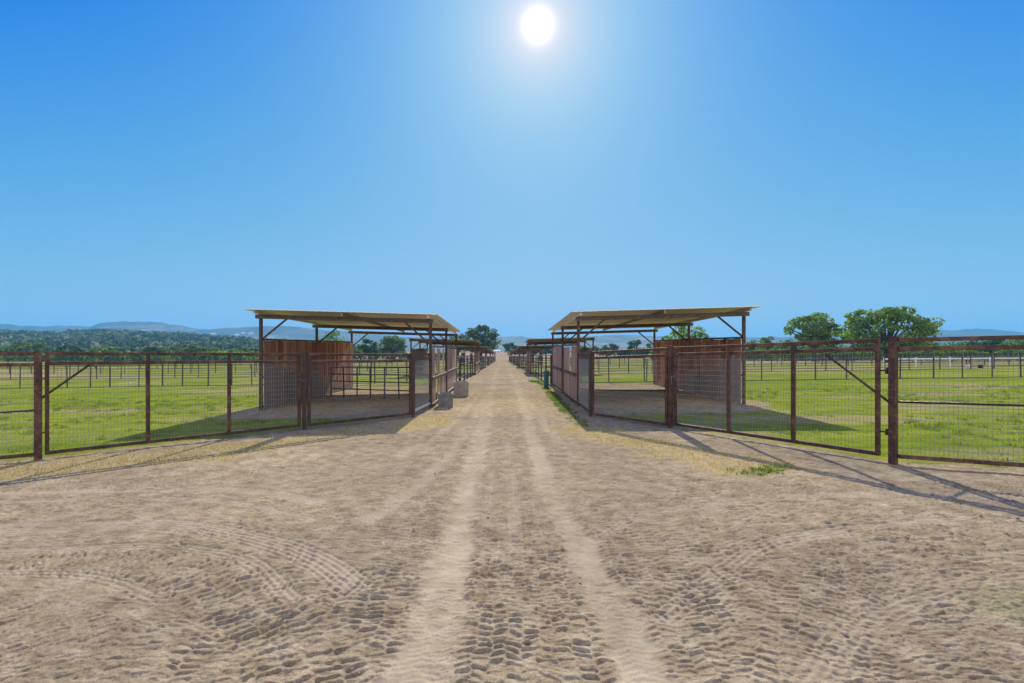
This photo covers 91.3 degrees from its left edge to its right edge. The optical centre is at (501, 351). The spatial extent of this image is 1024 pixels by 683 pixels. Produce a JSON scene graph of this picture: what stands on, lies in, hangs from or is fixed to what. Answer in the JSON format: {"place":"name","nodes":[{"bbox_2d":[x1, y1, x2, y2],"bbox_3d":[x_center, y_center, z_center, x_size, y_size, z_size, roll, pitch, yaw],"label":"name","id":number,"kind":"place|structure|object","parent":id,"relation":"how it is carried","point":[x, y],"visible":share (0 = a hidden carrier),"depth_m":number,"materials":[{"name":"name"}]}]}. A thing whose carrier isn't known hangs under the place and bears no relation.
{"place":"outdoors","nodes":[
{"label":"outdoors","id":0,"kind":"place"},
{"bbox_2d":[406,351,508,353],"bbox_3d":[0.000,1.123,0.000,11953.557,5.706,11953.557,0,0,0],"label":"ground","id":1,"kind":"structure","parent":0,"point":[467,352],"depth_m":545.39,"materials":[{"name":"beige soil"}]},
{"bbox_2d":[7,341,46,360],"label":"tree","id":2,"kind":"object","parent":1,"relation":"on","point":[16,346],"visible":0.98,"depth_m":204.33,"materials":[{"name":"green plant"}]},
{"bbox_2d":[33,351,42,460],"bbox_3d":[-7.730,1.044,8.330,0.117,2.112,0.117,0,0,-43],"label":"fence post","id":3,"kind":"object","parent":1,"relation":"on","point":[37,405],"visible":0.78,"depth_m":8.29,"materials":[{"name":"metal"}]},
{"bbox_2d":[0,352,33,458],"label":"fence","id":4,"kind":"object","parent":3,"relation":"attached to","point":[15,365],"visible":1,"depth_m":8.17,"materials":[{"name":"metal"}]},
{"bbox_2d":[42,352,303,454],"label":"pipe gate","id":5,"kind":"structure","parent":3,"relation":"attached to","point":[147,362],"depth_m":9.45,"materials":[{"name":"metal"}]},
{"bbox_2d":[55,345,83,360],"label":"tree","id":6,"kind":"object","parent":1,"relation":"on","point":[62,348],"visible":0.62,"depth_m":207.16,"materials":[{"name":"green plant"}]},
{"bbox_2d":[86,346,119,351],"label":"tree","id":7,"kind":"object","parent":1,"relation":"on","point":[110,348],"visible":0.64,"depth_m":210.50,"materials":[{"name":"green plant"}]},
{"bbox_2d":[130,347,167,352],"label":"tree","id":8,"kind":"object","parent":1,"relation":"on","point":[150,349],"visible":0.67,"depth_m":215.82,"materials":[{"name":"green plant"}]},
{"bbox_2d":[169,344,206,357],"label":"tree","id":9,"kind":"object","parent":1,"relation":"on","point":[200,348],"visible":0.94,"depth_m":206.79,"materials":[{"name":"green plant"}]},
{"bbox_2d":[210,347,241,360],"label":"tree","id":10,"kind":"object","parent":1,"relation":"on","point":[229,350],"visible":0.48,"depth_m":212.22,"materials":[{"name":"green plant"}]},
{"bbox_2d":[302,352,306,429],"bbox_3d":[-4.470,1.028,11.310,0.087,2.060,0.087,0,0,-43],"label":"fence post","id":11,"kind":"object","parent":1,"relation":"on","point":[304,391],"visible":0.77,"depth_m":11.29,"materials":[{"name":"metal"}]},
{"bbox_2d":[243,308,460,410],"bbox_3d":[-4.856,0.344,19.959,5.740,3.269,10.270,0,0,-1],"label":"horse shelter","id":12,"kind":"object","parent":1,"relation":"on","point":[401,322],"visible":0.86,"depth_m":17.51,"materials":[{"name":"metal"}]},
{"bbox_2d":[432,348,447,407],"bbox_3d":[-2.187,0.812,17.760,0.066,1.866,4.480,0,0,-1],"label":"door","id":13,"kind":"structure","parent":12,"relation":"in","point":[441,378],"depth_m":17.04,"materials":[{"name":"metal"}]},
{"bbox_2d":[447,348,456,391],"bbox_3d":[-2.235,0.758,22.600,0.066,1.820,4.600,0,0,-1],"label":"door","id":14,"kind":"structure","parent":12,"relation":"in","point":[451,353],"depth_m":22.09,"materials":[{"name":"wood"}]},
{"bbox_2d":[330,366,415,398],"bbox_3d":[-5.045,1.316,19.197,4.276,1.555,0.092,0,0,28],"label":"corral panel","id":15,"kind":"object","parent":1,"relation":"on","point":[370,381],"visible":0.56,"depth_m":19.18,"materials":[{"name":"brown metal"}]},
{"bbox_2d":[412,354,414,416],"bbox_3d":[-2.360,1.029,13.280,0.087,2.003,0.087,0,0,0],"label":"fence post","id":16,"kind":"object","parent":1,"relation":"on","point":[413,385],"visible":0.76,"depth_m":13.24,"materials":[{"name":"metal"}]},
{"bbox_2d":[307,353,411,425],"bbox_3d":[-3.405,0.856,12.290,2.739,1.661,0.058,0,0,-43],"label":"fence","id":17,"kind":"object","parent":16,"relation":"attached to","point":[309,390],"visible":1,"depth_m":12.08,"materials":[{"name":"metal"}]},
{"bbox_2d":[415,353,430,410],"bbox_3d":[-2.285,0.820,14.345,0.058,1.560,1.976,0,0,4],"label":"fence","id":18,"kind":"object","parent":16,"relation":"attached to","point":[426,383],"visible":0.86,"depth_m":14.61,"materials":[{"name":"metal"}]},
{"bbox_2d":[374,359,459,383],"bbox_3d":[-4.950,1.280,29.143,5.004,1.712,0.089,0,0,-1],"label":"pen fence","id":19,"kind":"object","parent":1,"relation":"on","point":[415,372],"visible":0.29,"depth_m":29.13,"materials":[{"name":"brown metal"}]},
{"bbox_2d":[408,338,481,374],"bbox_3d":[-4.856,0.504,45.259,5.740,3.264,10.270,0,0,-1],"label":"horse shelter","id":20,"kind":"object","parent":1,"relation":"on","point":[469,343],"visible":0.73,"depth_m":43.91,"materials":[{"name":"wood"}]},
{"bbox_2d":[457,355,472,380],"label":"pen fence","id":21,"kind":"object","parent":1,"relation":"on","point":[467,362],"visible":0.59,"depth_m":31.98,"materials":[{"name":"metal"}]},
{"bbox_2d":[447,345,487,367],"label":"horse shelter","id":22,"kind":"object","parent":1,"relation":"on","point":[468,347],"visible":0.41,"depth_m":69.34,"materials":[{"name":"wood"}]},
{"bbox_2d":[461,349,490,364],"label":"horse shelter","id":23,"kind":"object","parent":1,"relation":"on","point":[462,354],"visible":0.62,"depth_m":95.98,"materials":[{"name":"wood"}]},
{"bbox_2d":[478,356,483,371],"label":"pen fence","id":24,"kind":"object","parent":1,"relation":"on","point":[482,364],"visible":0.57,"depth_m":59.45,"materials":[{"name":"metal"}]},
{"bbox_2d":[470,351,493,362],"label":"horse shelter","id":25,"kind":"object","parent":1,"relation":"on","point":[471,353],"visible":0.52,"depth_m":116.55,"materials":[{"name":"metal"}]},
{"bbox_2d":[510,352,526,361],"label":"horse shelter","id":26,"kind":"object","parent":1,"relation":"on","point":[516,357],"visible":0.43,"depth_m":146.59,"materials":[{"name":"metal"}]},
{"bbox_2d":[521,355,526,370],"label":"pen fence","id":27,"kind":"object","parent":1,"relation":"on","point":[525,360],"visible":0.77,"depth_m":53.18,"materials":[{"name":"brown metal"}]},
{"bbox_2d":[513,348,542,363],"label":"horse shelter","id":28,"kind":"object","parent":1,"relation":"on","point":[539,351],"visible":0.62,"depth_m":96.00,"materials":[{"name":"wood"}]},
{"bbox_2d":[505,346,561,354],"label":"hedge","id":29,"kind":"object","parent":1,"relation":"on","point":[546,351],"visible":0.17,"depth_m":336.23,"materials":[{"name":"green plant"}]},
{"bbox_2d":[517,345,551,367],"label":"horse shelter","id":30,"kind":"object","parent":1,"relation":"on","point":[534,347],"visible":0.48,"depth_m":69.05,"materials":[{"name":"wood"}]},
{"bbox_2d":[532,354,551,384],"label":"pen fence","id":31,"kind":"object","parent":1,"relation":"on","point":[545,362],"visible":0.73,"depth_m":31.39,"materials":[{"name":"metal"}]},
{"bbox_2d":[525,337,596,373],"bbox_3d":[4.976,0.437,45.233,5.590,3.280,10.270,0,0,1],"label":"horse shelter","id":32,"kind":"object","parent":1,"relation":"on","point":[536,342],"visible":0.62,"depth_m":42.86,"materials":[{"name":"wood"}]},
{"bbox_2d":[589,350,592,416],"bbox_3d":[2.290,0.964,12.930,0.087,2.012,0.087,0,0,0],"label":"fence post","id":33,"kind":"object","parent":1,"relation":"on","point":[590,415],"visible":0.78,"depth_m":12.89,"materials":[{"name":"metal"}]},
{"bbox_2d":[578,352,588,411],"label":"fence","id":34,"kind":"object","parent":33,"relation":"attached to","point":[579,381],"visible":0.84,"depth_m":14.14,"materials":[{"name":"metal"}]},
{"bbox_2d":[591,347,667,425],"bbox_3d":[2.960,0.759,11.865,0.058,1.719,2.402,0,0,-32],"label":"fence","id":35,"kind":"object","parent":33,"relation":"attached to","point":[665,355],"visible":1,"depth_m":11.49,"materials":[{"name":"metal"}]},
{"bbox_2d":[550,357,644,382],"bbox_3d":[5.100,1.136,26.756,5.062,1.710,0.088,0,0,1],"label":"pen fence","id":36,"kind":"object","parent":1,"relation":"on","point":[608,371],"visible":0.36,"depth_m":26.73,"materials":[{"name":"brown metal"}]},
{"bbox_2d":[570,345,650,355],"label":"hedge","id":37,"kind":"object","parent":1,"relation":"on","point":[627,353],"visible":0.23,"depth_m":271.65,"materials":[{"name":"green plant"}]},
{"bbox_2d":[548,306,761,405],"bbox_3d":[4.976,0.277,19.933,5.590,3.284,10.270,0,0,1],"label":"horse shelter","id":38,"kind":"object","parent":1,"relation":"on","point":[564,380],"visible":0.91,"depth_m":17.93,"materials":[{"name":"wood"}]},
{"bbox_2d":[552,347,561,390],"bbox_3d":[2.457,0.694,22.599,0.066,1.810,4.600,0,0,1],"label":"door","id":39,"kind":"structure","parent":38,"relation":"in","point":[557,351],"depth_m":22.04,"materials":[{"name":"wood"}]},
{"bbox_2d":[563,346,576,403],"bbox_3d":[2.354,0.709,17.460,0.066,1.780,3.880,0,0,1],"label":"door","id":40,"kind":"structure","parent":38,"relation":"in","point":[570,378],"depth_m":16.86,"materials":[{"name":"wood"}]},
{"bbox_2d":[668,346,672,427],"bbox_3d":[3.640,0.910,10.790,0.092,2.085,0.092,0,0,-31],"label":"fence post","id":41,"kind":"object","parent":1,"relation":"on","point":[670,388],"visible":0.79,"depth_m":10.76,"materials":[{"name":"metal"}]},
{"bbox_2d":[646,352,1021,381],"bbox_3d":[25.878,0.893,26.605,36.324,2.034,0.116,0,0,1],"label":"cross fence","id":42,"kind":"object","parent":1,"relation":"on","point":[900,355],"visible":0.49,"depth_m":26.64,"materials":[{"name":"brown metal"}]},
{"bbox_2d":[650,344,1023,360],"bbox_3d":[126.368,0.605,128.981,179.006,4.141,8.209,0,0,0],"label":"hedge","id":43,"kind":"object","parent":1,"relation":"on","point":[929,352],"visible":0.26,"depth_m":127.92,"materials":[{"name":"green plant"}]},
{"bbox_2d":[746,338,1023,359],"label":"hedge","id":44,"kind":"object","parent":1,"relation":"on","point":[944,344],"visible":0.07,"depth_m":154.63,"materials":[{"name":"green plant"}]},
{"bbox_2d":[887,337,898,464],"bbox_3d":[5.710,0.852,7.300,0.107,2.148,0.107,0,0,-31],"label":"fence post","id":45,"kind":"object","parent":1,"relation":"on","point":[893,400],"visible":0.77,"depth_m":7.27,"materials":[{"name":"metal"}]},
{"bbox_2d":[670,339,887,455],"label":"pipe gate","id":46,"kind":"structure","parent":45,"relation":"attached to","point":[793,351],"depth_m":8.52,"materials":[{"name":"metal"}]},
{"bbox_2d":[898,335,1023,466],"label":"fence","id":47,"kind":"object","parent":45,"relation":"attached to","point":[953,403],"visible":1,"depth_m":6.93,"materials":[{"name":"metal"}]},
{"bbox_2d":[961,340,1023,345],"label":"hedge","id":48,"kind":"object","parent":1,"relation":"on","point":[986,342],"visible":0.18,"depth_m":204.48,"materials":[{"name":"green plant"}]},
{"bbox_2d":[424,360,587,418],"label":"dirt road","id":49,"kind":"structure","parent":0,"point":[502,388],"depth_m":17.97,"materials":[{"name":"beige soil"}]},
{"bbox_2d":[438,392,452,407],"bbox_3d":[-1.780,1.518,15.750,0.469,0.470,0.618,0,0,-7],"label":"trough","id":50,"kind":"object","parent":49,"relation":"on","point":[445,399],"visible":0.91,"depth_m":15.46,"materials":[{"name":"concrete"}]},
{"bbox_2d":[453,381,468,395],"bbox_3d":[-1.620,1.456,19.800,0.599,0.590,0.748,0,0,-5],"label":"trough","id":51,"kind":"object","parent":49,"relation":"on","point":[461,388],"visible":0.98,"depth_m":19.44,"materials":[{"name":"concrete"}]},
{"bbox_2d":[544,370,548,386],"bbox_3d":[2.100,1.270,23.700,0.244,0.805,0.244,0,0,0],"label":"drum","id":52,"kind":"object","parent":49,"relation":"on","point":[546,378],"visible":0.88,"depth_m":23.60,"materials":[{"name":"teal plastic"}]},
{"bbox_2d":[0,360,1023,682],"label":"dirt yard","id":53,"kind":"structure","parent":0,"point":[788,576],"depth_m":4.11,"materials":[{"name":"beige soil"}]},
{"bbox_2d":[0,415,824,479],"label":"dry grass","id":54,"kind":"structure","parent":53,"relation":"on","point":[321,432],"depth_m":8.53,"materials":[{"name":"plant"}]},
{"bbox_2d":[528,380,794,475],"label":"weeds","id":55,"kind":"object","parent":53,"relation":"on","point":[558,404],"visible":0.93,"depth_m":12.29,"materials":[{"name":"green plant"}]},
{"bbox_2d":[0,353,1023,467],"bbox_3d":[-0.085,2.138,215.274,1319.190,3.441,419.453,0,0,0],"label":"grass field","id":56,"kind":"structure","parent":0,"point":[80,379],"depth_m":15.56,"materials":[{"name":"green plant"}]},
{"bbox_2d":[0,350,263,360],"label":"hedge","id":57,"kind":"object","parent":56,"relation":"on","point":[124,358],"visible":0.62,"depth_m":207.06,"materials":[{"name":"green plant"}]},
{"bbox_2d":[0,346,263,359],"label":"hedge","id":58,"kind":"object","parent":56,"relation":"on","point":[123,350],"visible":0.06,"depth_m":221.64,"materials":[{"name":"green plant"}]},
{"bbox_2d":[0,362,371,388],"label":"cross fence","id":59,"kind":"object","parent":56,"relation":"on","point":[182,375],"visible":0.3,"depth_m":28.78,"materials":[{"name":"brown metal"}]},
{"bbox_2d":[0,362,376,379],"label":"cross fence","id":60,"kind":"object","parent":56,"relation":"on","point":[198,370],"visible":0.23,"depth_m":42.73,"materials":[{"name":"brown metal"}]},
{"bbox_2d":[0,359,408,368],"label":"cross fence","id":61,"kind":"object","parent":56,"relation":"on","point":[397,363],"visible":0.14,"depth_m":81.70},
{"bbox_2d":[9,361,436,373],"bbox_3d":[-43.797,1.861,57.702,72.499,1.987,0.141,0,0,0],"label":"cross fence","id":62,"kind":"object","parent":56,"relation":"on","point":[235,367],"visible":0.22,"depth_m":57.73,"materials":[{"name":"brown metal"}]},
{"bbox_2d":[26,359,444,365],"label":"cross fence","id":63,"kind":"object","parent":56,"relation":"on","point":[355,362],"visible":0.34,"depth_m":111.89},
{"bbox_2d":[318,330,347,340],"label":"oak tree","id":64,"kind":"object","parent":56,"relation":"on","point":[331,335],"visible":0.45,"depth_m":229.38,"materials":[{"name":"green plant"}]},
{"bbox_2d":[357,338,379,359],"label":"oak tree","id":65,"kind":"object","parent":56,"relation":"on","point":[364,348],"visible":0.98,"depth_m":173.99,"materials":[{"name":"green plant"}]},
{"bbox_2d":[379,335,407,362],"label":"oak tree","id":66,"kind":"object","parent":56,"relation":"on","point":[389,342],"visible":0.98,"depth_m":168.35,"materials":[{"name":"green plant"}]},
{"bbox_2d":[353,348,444,359],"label":"hedge","id":67,"kind":"object","parent":56,"relation":"on","point":[378,357],"visible":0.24,"depth_m":217.35,"materials":[{"name":"green plant"}]},
{"bbox_2d":[449,333,468,360],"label":"oak tree","id":68,"kind":"object","parent":56,"relation":"on","point":[461,336],"visible":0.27,"depth_m":189.36,"materials":[{"name":"green plant"}]},
{"bbox_2d":[463,325,501,359],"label":"oak tree","id":69,"kind":"object","parent":56,"relation":"on","point":[487,335],"visible":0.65,"depth_m":177.88,"materials":[{"name":"green plant"}]},
{"bbox_2d":[502,342,517,355],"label":"oak tree","id":70,"kind":"object","parent":56,"relation":"on","point":[506,346],"visible":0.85,"depth_m":299.45,"materials":[{"name":"green plant"}]},
{"bbox_2d":[594,343,619,355],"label":"oak tree","id":71,"kind":"object","parent":56,"relation":"on","point":[613,347],"visible":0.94,"depth_m":259.94,"materials":[{"name":"green plant"}]},
{"bbox_2d":[627,339,642,354],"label":"oak tree","id":72,"kind":"object","parent":56,"relation":"on","point":[636,343],"visible":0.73,"depth_m":239.08,"materials":[{"name":"green plant"}]},
{"bbox_2d":[661,326,708,340],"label":"oak tree","id":73,"kind":"object","parent":56,"relation":"on","point":[685,335],"visible":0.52,"depth_m":88.06,"materials":[{"name":"green plant"}]},
{"bbox_2d":[746,341,755,349],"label":"young tree","id":74,"kind":"object","parent":56,"relation":"on","point":[751,342],"visible":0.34,"depth_m":139.87,"materials":[{"name":"green plant"}]},
{"bbox_2d":[760,336,774,360],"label":"young tree","id":75,"kind":"object","parent":56,"relation":"on","point":[764,339],"visible":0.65,"depth_m":119.66,"materials":[{"name":"green plant"}]},
{"bbox_2d":[537,355,1023,361],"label":"cross fence","id":76,"kind":"object","parent":56,"relation":"on","point":[870,358],"visible":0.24,"depth_m":109.76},
{"bbox_2d":[570,355,1023,364],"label":"cross fence","id":77,"kind":"object","parent":56,"relation":"on","point":[624,360],"visible":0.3,"depth_m":79.79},
{"bbox_2d":[594,354,1009,368],"bbox_3d":[43.874,1.183,55.802,72.348,2.055,0.136,0,0,0],"label":"cross fence","id":78,"kind":"object","parent":56,"relation":"on","point":[805,360],"visible":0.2,"depth_m":55.83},
{"bbox_2d":[598,352,1023,373],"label":"cross fence","id":79,"kind":"object","parent":56,"relation":"on","point":[940,361],"visible":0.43,"depth_m":39.82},
{"bbox_2d":[783,312,846,359],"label":"oak tree","id":80,"kind":"object","parent":56,"relation":"on","point":[822,328],"visible":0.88,"depth_m":103.42,"materials":[{"name":"green plant"}]},
{"bbox_2d":[830,306,945,361],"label":"oak tree","id":81,"kind":"object","parent":56,"relation":"on","point":[889,316],"visible":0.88,"depth_m":89.28,"materials":[{"name":"green plant"}]},
{"bbox_2d":[883,357,1023,367],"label":"white rail fence","id":82,"kind":"object","parent":56,"relation":"on","point":[950,358],"visible":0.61,"depth_m":44.32,"materials":[{"name":"white wood"}]},
{"bbox_2d":[0,321,1023,351],"bbox_3d":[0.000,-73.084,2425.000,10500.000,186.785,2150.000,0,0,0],"label":"mountains","id":83,"kind":"structure","parent":0,"point":[302,333],"depth_m":2583.10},
{"bbox_2d":[0,0,1023,338],"label":"sky","id":84,"kind":"structure","parent":0,"point":[510,167],"materials":[{"name":"blue"}]},
{"bbox_2d":[582,388,678,390],"bbox_3d":[4.983,1.582,21.033,4.523,0.111,1.129,0,0,29],"label":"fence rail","id":85,"kind":"object","parent":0,"point":[622,390],"visible":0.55,"depth_m":20.74,"materials":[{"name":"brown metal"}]},
{"bbox_3d":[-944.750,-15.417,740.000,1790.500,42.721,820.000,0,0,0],"label":"hills","id":86,"kind":"structure","parent":0,"visible":0},
{"bbox_2d":[0,328,405,353],"bbox_3d":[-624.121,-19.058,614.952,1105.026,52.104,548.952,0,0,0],"label":"woods","id":87,"kind":"object","parent":86,"relation":"on","point":[125,339],"visible":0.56,"depth_m":554.72,"materials":[{"name":"green plant"}]}
]}

